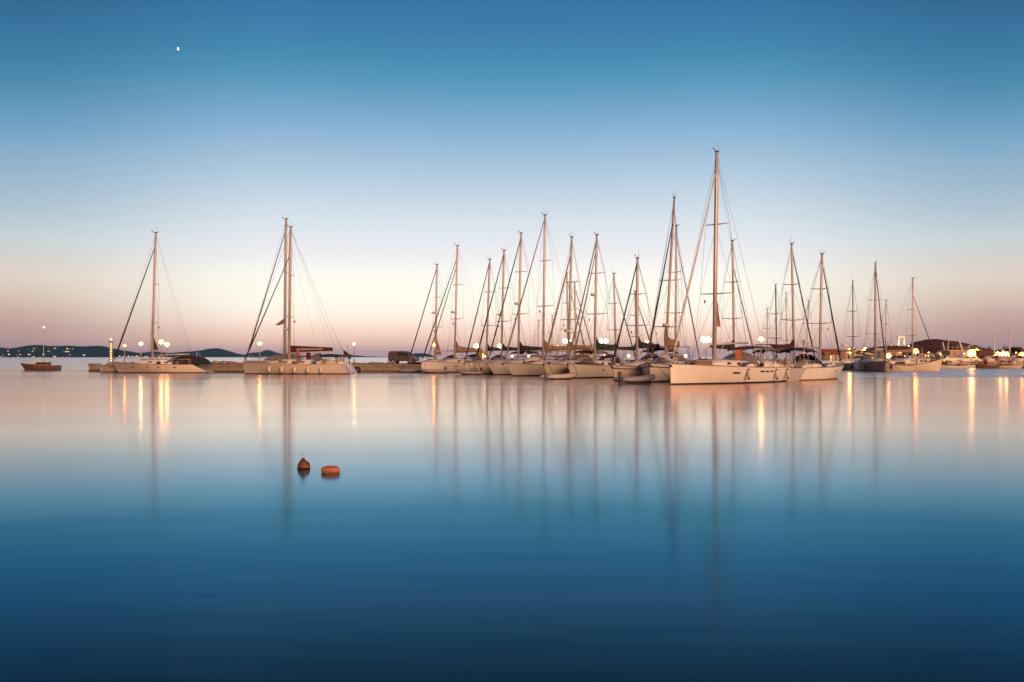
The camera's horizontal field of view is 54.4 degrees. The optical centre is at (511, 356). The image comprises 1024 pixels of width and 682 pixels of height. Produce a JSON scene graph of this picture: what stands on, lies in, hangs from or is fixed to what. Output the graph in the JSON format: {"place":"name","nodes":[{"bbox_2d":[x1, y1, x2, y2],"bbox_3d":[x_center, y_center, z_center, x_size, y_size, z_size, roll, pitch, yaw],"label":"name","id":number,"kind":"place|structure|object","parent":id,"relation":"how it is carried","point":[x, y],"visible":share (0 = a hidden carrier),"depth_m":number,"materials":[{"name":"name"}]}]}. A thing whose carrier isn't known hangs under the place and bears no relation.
{"place":"outdoors","nodes":[
{"label":"outdoors","id":0,"kind":"place"},
{"bbox_2d":[0,345,174,356],"bbox_3d":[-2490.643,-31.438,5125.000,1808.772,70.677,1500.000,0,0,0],"label":"distant hills","id":1,"kind":"structure","parent":0,"point":[81,351],"depth_m":4736.10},
{"bbox_2d":[144,348,255,356],"bbox_3d":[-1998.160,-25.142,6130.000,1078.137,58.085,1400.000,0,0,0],"label":"hills","id":2,"kind":"structure","parent":0,"point":[215,352],"depth_m":5837.93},
{"bbox_2d":[244,350,375,356],"bbox_3d":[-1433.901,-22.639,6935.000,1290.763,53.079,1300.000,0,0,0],"label":"conical hills","id":3,"kind":"structure","parent":0,"point":[268,353],"depth_m":6656.06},
{"bbox_2d":[413,353,433,356],"bbox_3d":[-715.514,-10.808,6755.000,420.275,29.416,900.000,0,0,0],"label":"island","id":4,"kind":"structure","parent":0,"point":[418,354],"depth_m":6561.65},
{"bbox_2d":[476,351,488,358],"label":"harbour hut","id":5,"kind":"object","parent":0,"point":[481,354],"visible":0.38,"depth_m":146.85,"materials":[{"name":"yellow paint"}]},
{"bbox_2d":[0,357,1023,681],"bbox_3d":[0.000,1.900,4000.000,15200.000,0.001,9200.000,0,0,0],"label":"sea","id":6,"kind":"structure","parent":0,"point":[458,527],"depth_m":11.09,"materials":[{"name":"liquid"}]},
{"bbox_2d":[20,327,61,369],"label":"wooden boat","id":7,"kind":"object","parent":6,"relation":"on","point":[42,365],"visible":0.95,"depth_m":142.76,"materials":[{"name":"brown wood"}]},
{"bbox_2d":[88,363,100,370],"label":"breakwater end","id":8,"kind":"object","parent":6,"relation":"in","point":[94,367],"visible":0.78,"depth_m":131.49,"materials":[{"name":"concrete"}]},
{"bbox_2d":[111,227,214,372],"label":"sailboat","id":9,"kind":"object","parent":6,"relation":"on","point":[183,363],"visible":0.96,"depth_m":117.87,"materials":[{"name":"white paint"}]},
{"bbox_2d":[100,363,420,372],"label":"breakwater","id":10,"kind":"object","parent":6,"relation":"in","point":[394,367],"visible":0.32,"depth_m":123.05,"materials":[{"name":"concrete"}]},
{"bbox_2d":[107,338,113,364],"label":"harbour beacon","id":11,"kind":"object","parent":10,"relation":"on","point":[110,346],"visible":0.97,"depth_m":123.88,"materials":[{"name":"metal"}]},
{"bbox_2d":[159,339,163,358],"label":"street lamp","id":12,"kind":"object","parent":10,"relation":"on","point":[161,341],"visible":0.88,"depth_m":127.96,"materials":[{"name":"beige"}]},
{"bbox_2d":[257,341,261,360],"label":"street lamp","id":13,"kind":"object","parent":10,"relation":"on","point":[259,343],"visible":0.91,"depth_m":126.95,"materials":[{"name":"beige"}]},
{"bbox_2d":[388,351,419,363],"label":"van","id":14,"kind":"object","parent":10,"relation":"on","point":[397,357],"visible":0.82,"depth_m":145.39,"materials":[{"name":"brown paint"}]},
{"bbox_2d":[242,220,352,373],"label":"sailboat","id":15,"kind":"object","parent":6,"relation":"on","point":[307,364],"visible":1,"depth_m":110.09,"materials":[{"name":"white paint"}]},
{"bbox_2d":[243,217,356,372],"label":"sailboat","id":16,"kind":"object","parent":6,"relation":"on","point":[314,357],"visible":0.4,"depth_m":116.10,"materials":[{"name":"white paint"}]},
{"bbox_2d":[297,454,309,468],"bbox_3d":[-3.548,1.818,16.964,0.220,0.344,0.220,0,0,0],"label":"mooring buoy","id":17,"kind":"object","parent":6,"relation":"on","point":[303,463],"visible":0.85,"depth_m":16.89,"materials":[{"name":"plastic"}]},
{"bbox_2d":[321,466,340,472],"bbox_3d":[-2.972,1.858,16.340,0.313,0.149,0.149,0,0,-6],"label":"float buoy","id":18,"kind":"object","parent":6,"relation":"on","point":[330,469],"visible":0.91,"depth_m":16.28,"materials":[{"name":"orange plastic"}]},
{"bbox_2d":[399,368,419,371],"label":"dinghy","id":19,"kind":"object","parent":6,"relation":"on","point":[409,370],"visible":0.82,"depth_m":121.50,"materials":[{"name":"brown wood"}]},
{"bbox_2d":[419,367,448,372],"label":"dinghy","id":20,"kind":"object","parent":6,"relation":"on","point":[432,371],"visible":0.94,"depth_m":115.49,"materials":[{"name":"grey rubber"}]},
{"bbox_2d":[407,263,465,363],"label":"sailboat","id":21,"kind":"object","parent":6,"relation":"on","point":[437,350],"visible":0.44,"depth_m":129.28,"materials":[{"name":"white paint"}]},
{"bbox_2d":[420,244,490,372],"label":"sailboat","id":22,"kind":"object","parent":6,"relation":"on","point":[453,365],"visible":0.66,"depth_m":121.70,"materials":[{"name":"white paint"}]},
{"bbox_2d":[456,368,481,374],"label":"dinghy","id":23,"kind":"object","parent":6,"relation":"on","point":[462,372],"visible":0.95,"depth_m":104.89,"materials":[{"name":"grey rubber"}]},
{"bbox_2d":[464,257,513,370],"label":"sailboat","id":24,"kind":"object","parent":6,"relation":"on","point":[470,366],"visible":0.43,"depth_m":114.89,"materials":[{"name":"white paint"}]},
{"bbox_2d":[474,248,538,373],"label":"sailboat","id":25,"kind":"object","parent":6,"relation":"on","point":[486,369],"visible":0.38,"depth_m":111.16,"materials":[{"name":"white paint"}]},
{"bbox_2d":[486,231,554,374],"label":"sailboat","id":26,"kind":"object","parent":6,"relation":"on","point":[499,368],"visible":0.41,"depth_m":107.89,"materials":[{"name":"white paint"}]},
{"bbox_2d":[525,320,540,356],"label":"sailboat","id":27,"kind":"object","parent":6,"relation":"on","point":[537,351],"visible":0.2,"depth_m":165.00,"materials":[{"name":"white paint"}]},
{"bbox_2d":[502,212,590,376],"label":"sailboat","id":28,"kind":"object","parent":6,"relation":"on","point":[532,368],"visible":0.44,"depth_m":100.63,"materials":[{"name":"white paint"}]},
{"bbox_2d":[523,357,541,360],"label":"tender","id":29,"kind":"object","parent":28,"relation":"on","point":[531,359],"visible":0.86,"depth_m":99.85,"materials":[{"name":"white plastic"}]},
{"bbox_2d":[539,315,561,359],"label":"sailboat","id":30,"kind":"object","parent":6,"relation":"on","point":[552,340],"visible":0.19,"depth_m":164.95,"materials":[{"name":"white paint"}]},
{"bbox_2d":[540,373,576,378],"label":"dinghy","id":31,"kind":"object","parent":6,"relation":"on","point":[561,376],"visible":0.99,"depth_m":83.99,"materials":[{"name":"grey rubber"}]},
{"bbox_2d":[541,273,586,355],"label":"sailboat","id":32,"kind":"object","parent":6,"relation":"on","point":[567,284],"visible":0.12,"depth_m":126.78,"materials":[{"name":"blue paint"}]},
{"bbox_2d":[549,281,592,357],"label":"sailboat","id":33,"kind":"object","parent":6,"relation":"on","point":[575,294],"visible":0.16,"depth_m":123.74,"materials":[{"name":"blue paint"}]},
{"bbox_2d":[542,234,606,374],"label":"sailboat","id":34,"kind":"object","parent":6,"relation":"on","point":[559,367],"visible":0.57,"depth_m":94.07,"materials":[{"name":"white paint"}]},
{"bbox_2d":[566,232,634,378],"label":"sailboat","id":35,"kind":"object","parent":6,"relation":"on","point":[587,370],"visible":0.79,"depth_m":91.06,"materials":[{"name":"white paint"}]},
{"bbox_2d":[576,360,601,364],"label":"covered tender","id":36,"kind":"object","parent":35,"relation":"on","point":[588,362],"visible":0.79,"depth_m":90.01,"materials":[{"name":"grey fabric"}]},
{"bbox_2d":[580,272,634,360],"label":"sailboat","id":37,"kind":"object","parent":6,"relation":"on","point":[614,308],"visible":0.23,"depth_m":112.72,"materials":[{"name":"blue paint"}]},
{"bbox_2d":[613,372,655,383],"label":"dinghy","id":38,"kind":"object","parent":6,"relation":"on","point":[634,379],"visible":0.97,"depth_m":70.94,"materials":[{"name":"grey rubber"}]},
{"bbox_2d":[617,289,654,364],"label":"sailboat","id":39,"kind":"object","parent":6,"relation":"on","point":[632,348],"visible":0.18,"depth_m":107.63,"materials":[{"name":"blue paint"}]},
{"bbox_2d":[610,249,677,381],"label":"sailboat","id":40,"kind":"object","parent":6,"relation":"on","point":[630,368],"visible":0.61,"depth_m":79.22,"materials":[{"name":"white paint"}]},
{"bbox_2d":[639,195,697,381],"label":"sailboat","id":41,"kind":"object","parent":6,"relation":"on","point":[660,370],"visible":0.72,"depth_m":79.23,"materials":[{"name":"white paint"}]},
{"bbox_2d":[654,354,675,360],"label":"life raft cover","id":42,"kind":"object","parent":41,"relation":"on","point":[667,356],"visible":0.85,"depth_m":76.15,"materials":[{"name":"beige fabric"}]},
{"bbox_2d":[639,220,700,359],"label":"sailboat","id":43,"kind":"object","parent":6,"relation":"on","point":[676,312],"visible":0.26,"depth_m":101.03,"materials":[{"name":"blue paint"}]},
{"bbox_2d":[700,233,755,357],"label":"sailboat","id":44,"kind":"object","parent":6,"relation":"on","point":[730,346],"visible":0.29,"depth_m":92.78,"materials":[{"name":"blue paint"}]},
{"bbox_2d":[669,148,790,384],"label":"sailboat","id":45,"kind":"object","parent":6,"relation":"on","point":[738,366],"visible":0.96,"depth_m":72.02,"materials":[{"name":"white paint"}]},
{"bbox_2d":[689,359,712,364],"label":"upturned tender","id":46,"kind":"object","parent":45,"relation":"on","point":[705,362],"visible":0.67,"depth_m":69.94,"materials":[{"name":"beige fabric"}]},
{"bbox_2d":[755,308,773,359],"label":"sailboat","id":47,"kind":"object","parent":6,"relation":"on","point":[767,314],"visible":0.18,"depth_m":149.95,"materials":[{"name":"blue paint"}]},
{"bbox_2d":[757,284,792,362],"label":"sailboat","id":48,"kind":"object","parent":6,"relation":"on","point":[771,360],"visible":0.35,"depth_m":127.83,"materials":[{"name":"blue paint"}]},
{"bbox_2d":[766,288,796,359],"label":"sailboat","id":49,"kind":"object","parent":6,"relation":"on","point":[786,325],"visible":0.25,"depth_m":139.88,"materials":[{"name":"blue paint"}]},
{"bbox_2d":[752,236,814,365],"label":"sailboat","id":50,"kind":"object","parent":6,"relation":"on","point":[785,345],"visible":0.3,"depth_m":88.60,"materials":[{"name":"blue paint"}]},
{"bbox_2d":[795,299,818,358],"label":"sailboat","id":51,"kind":"object","parent":6,"relation":"on","point":[807,329],"visible":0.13,"depth_m":140.16,"materials":[{"name":"blue paint"}]},
{"bbox_2d":[776,252,844,380],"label":"sailboat","id":52,"kind":"object","parent":6,"relation":"on","point":[805,367],"visible":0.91,"depth_m":83.06,"materials":[{"name":"white paint"}]},
{"bbox_2d":[833,281,864,369],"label":"sailboat","id":53,"kind":"object","parent":6,"relation":"on","point":[847,363],"visible":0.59,"depth_m":149.29,"materials":[{"name":"blue paint"}]},
{"bbox_2d":[851,261,900,371],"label":"sailboat","id":54,"kind":"object","parent":6,"relation":"on","point":[869,362],"visible":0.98,"depth_m":132.63,"materials":[{"name":"black paint"}]},
{"bbox_2d":[877,296,896,360],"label":"sailboat","id":55,"kind":"object","parent":6,"relation":"on","point":[885,323],"visible":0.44,"depth_m":151.98,"materials":[{"name":"blue paint"}]},
{"bbox_2d":[883,359,913,370],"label":"fishing boat","id":56,"kind":"object","parent":6,"relation":"on","point":[902,366],"visible":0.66,"depth_m":133.52,"materials":[{"name":"white wood"}]},
{"bbox_2d":[885,276,936,364],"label":"sailboat","id":57,"kind":"object","parent":6,"relation":"on","point":[909,361],"visible":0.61,"depth_m":151.76,"materials":[{"name":"blue paint"}]},
{"bbox_2d":[907,354,942,370],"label":"fishing boat","id":58,"kind":"object","parent":6,"relation":"on","point":[925,365],"visible":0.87,"depth_m":135.20,"materials":[{"name":"white wood"}]},
{"bbox_2d":[940,363,964,368],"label":"motorboat","id":59,"kind":"object","parent":6,"relation":"on","point":[950,366],"visible":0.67,"depth_m":163.24,"materials":[{"name":"white"}]},
{"bbox_2d":[957,364,975,367],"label":"motorboat","id":60,"kind":"object","parent":6,"relation":"on","point":[969,366],"visible":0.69,"depth_m":164.11,"materials":[{"name":"white wood"}]},
{"bbox_2d":[975,361,999,367],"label":"motorboat","id":61,"kind":"object","parent":6,"relation":"on","point":[989,365],"visible":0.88,"depth_m":164.12,"materials":[{"name":"brown wood"}]},
{"bbox_2d":[1000,361,1023,367],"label":"motorboat","id":62,"kind":"object","parent":6,"relation":"on","point":[1011,366],"visible":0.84,"depth_m":164.00,"materials":[{"name":"white wood"}]},
{"bbox_2d":[1012,362,1023,367],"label":"motorboat","id":63,"kind":"object","parent":6,"relation":"on","point":[1013,363],"visible":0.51,"depth_m":165.03,"materials":[{"name":"white wood"}]},
{"bbox_2d":[0,0,1023,356],"label":"sky","id":64,"kind":"structure","parent":0,"point":[392,136],"materials":[{"name":"blue"}]},
{"bbox_2d":[577,345,593,357],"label":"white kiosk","id":65,"kind":"object","parent":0,"point":[584,349],"visible":0.09,"depth_m":303.50,"materials":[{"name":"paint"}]},
{"bbox_2d":[599,339,607,355],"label":"floodlight mast","id":66,"kind":"object","parent":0,"point":[603,340],"visible":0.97,"depth_m":297.80,"materials":[{"name":"beige"}]},
{"bbox_2d":[701,337,710,341],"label":"floodlight mast","id":67,"kind":"object","parent":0,"point":[704,339],"visible":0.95,"depth_m":317.76,"materials":[{"name":"beige"}]},
{"bbox_2d":[758,336,763,362],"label":"street lamp","id":68,"kind":"object","parent":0,"point":[761,338],"visible":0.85,"depth_m":80.99,"materials":[{"name":"beige"}]},
{"bbox_2d":[818,349,842,360],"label":"tiled house","id":69,"kind":"structure","parent":0,"point":[827,353],"depth_m":174.37,"materials":[{"name":"white paint"}]},
{"bbox_2d":[825,352,830,360],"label":"door","id":70,"kind":"structure","parent":69,"relation":"in","point":[827,356],"depth_m":174.18,"materials":[{"name":"brown wood"}]},
{"bbox_2d":[841,351,856,359],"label":"harbour building","id":71,"kind":"structure","parent":0,"point":[846,356],"depth_m":176.00,"materials":[{"name":"yellow paint"}]},
{"bbox_2d":[892,352,902,355],"bbox_3d":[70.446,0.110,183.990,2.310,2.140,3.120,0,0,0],"label":"waterfront house","id":72,"kind":"structure","parent":0,"point":[897,354],"depth_m":182.45,"materials":[{"name":"yellow paint"}]},
{"bbox_2d":[913,348,918,358],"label":"street lamp","id":73,"kind":"object","parent":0,"point":[915,350],"visible":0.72,"depth_m":158.06,"materials":[{"name":"beige"}]},
{"bbox_2d":[872,339,995,356],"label":"headland","id":74,"kind":"structure","parent":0,"point":[924,346],"depth_m":581.88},
{"bbox_2d":[854,348,872,354],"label":"headland house","id":75,"kind":"structure","parent":74,"relation":"on","point":[863,353],"depth_m":517.00,"materials":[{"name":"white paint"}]},
{"bbox_2d":[897,336,908,345],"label":"marble gateway","id":76,"kind":"object","parent":74,"relation":"on","point":[898,339],"visible":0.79,"depth_m":611.48,"materials":[{"name":"beige stone"}]},
{"bbox_2d":[962,356,979,363],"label":"parked car","id":77,"kind":"object","parent":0,"point":[974,358],"visible":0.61,"depth_m":172.00,"materials":[{"name":"grey paint"}]},
{"bbox_2d":[1003,346,1016,352],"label":"tree","id":78,"kind":"object","parent":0,"point":[1007,349],"visible":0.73,"depth_m":231.42,"materials":[{"name":"green plant"}]},
{"bbox_2d":[1010,347,1022,353],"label":"tree","id":79,"kind":"object","parent":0,"point":[1018,349],"visible":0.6,"depth_m":229.53,"materials":[{"name":"green plant"}]},
{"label":"harbour quay","id":80,"kind":"object","parent":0,"visible":0},
{"bbox_2d":[877,352,891,358],"bbox_3d":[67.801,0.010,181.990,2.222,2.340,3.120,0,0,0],"label":"waterfront house","id":81,"kind":"structure","parent":80,"relation":"on","point":[879,354],"depth_m":180.47,"materials":[{"name":"white paint"}]},
{"bbox_2d":[887,356,904,359],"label":"parked car","id":82,"kind":"object","parent":80,"relation":"on","point":[898,357],"visible":0.16,"depth_m":171.07,"materials":[{"name":"grey paint"}]},
{"bbox_2d":[920,353,935,357],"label":"harbour office","id":83,"kind":"structure","parent":80,"relation":"on","point":[931,356],"depth_m":203.08,"materials":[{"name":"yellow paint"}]},
{"bbox_2d":[930,356,949,363],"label":"parked car","id":84,"kind":"object","parent":80,"relation":"on","point":[937,357],"visible":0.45,"depth_m":172.24,"materials":[{"name":"grey paint"}]},
{"bbox_2d":[942,356,966,363],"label":"parked car","id":85,"kind":"object","parent":80,"relation":"on","point":[947,359],"visible":0.84,"depth_m":171.66,"materials":[{"name":"silver metal"}]},
{"bbox_2d":[936,339,981,355],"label":"harbour building","id":86,"kind":"structure","parent":80,"relation":"on","point":[947,352],"depth_m":194.54,"materials":[{"name":"yellow paint"}]},
{"bbox_2d":[967,348,975,363],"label":"street lamp","id":87,"kind":"object","parent":80,"relation":"on","point":[971,352],"visible":0.91,"depth_m":172.05,"materials":[{"name":"beige"}]},
{"bbox_2d":[972,350,992,362],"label":"shipping container","id":88,"kind":"object","parent":80,"relation":"on","point":[979,353],"visible":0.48,"depth_m":175.90,"materials":[{"name":"brown metal"}]},
{"bbox_2d":[979,356,994,361],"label":"parked car","id":89,"kind":"object","parent":80,"relation":"on","point":[984,358],"visible":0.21,"depth_m":173.15,"materials":[{"name":"grey paint"}]},
{"bbox_2d":[994,356,1014,360],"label":"parked car","id":90,"kind":"object","parent":80,"relation":"on","point":[1000,357],"visible":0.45,"depth_m":171.21,"materials":[{"name":"red paint"}]}
]}

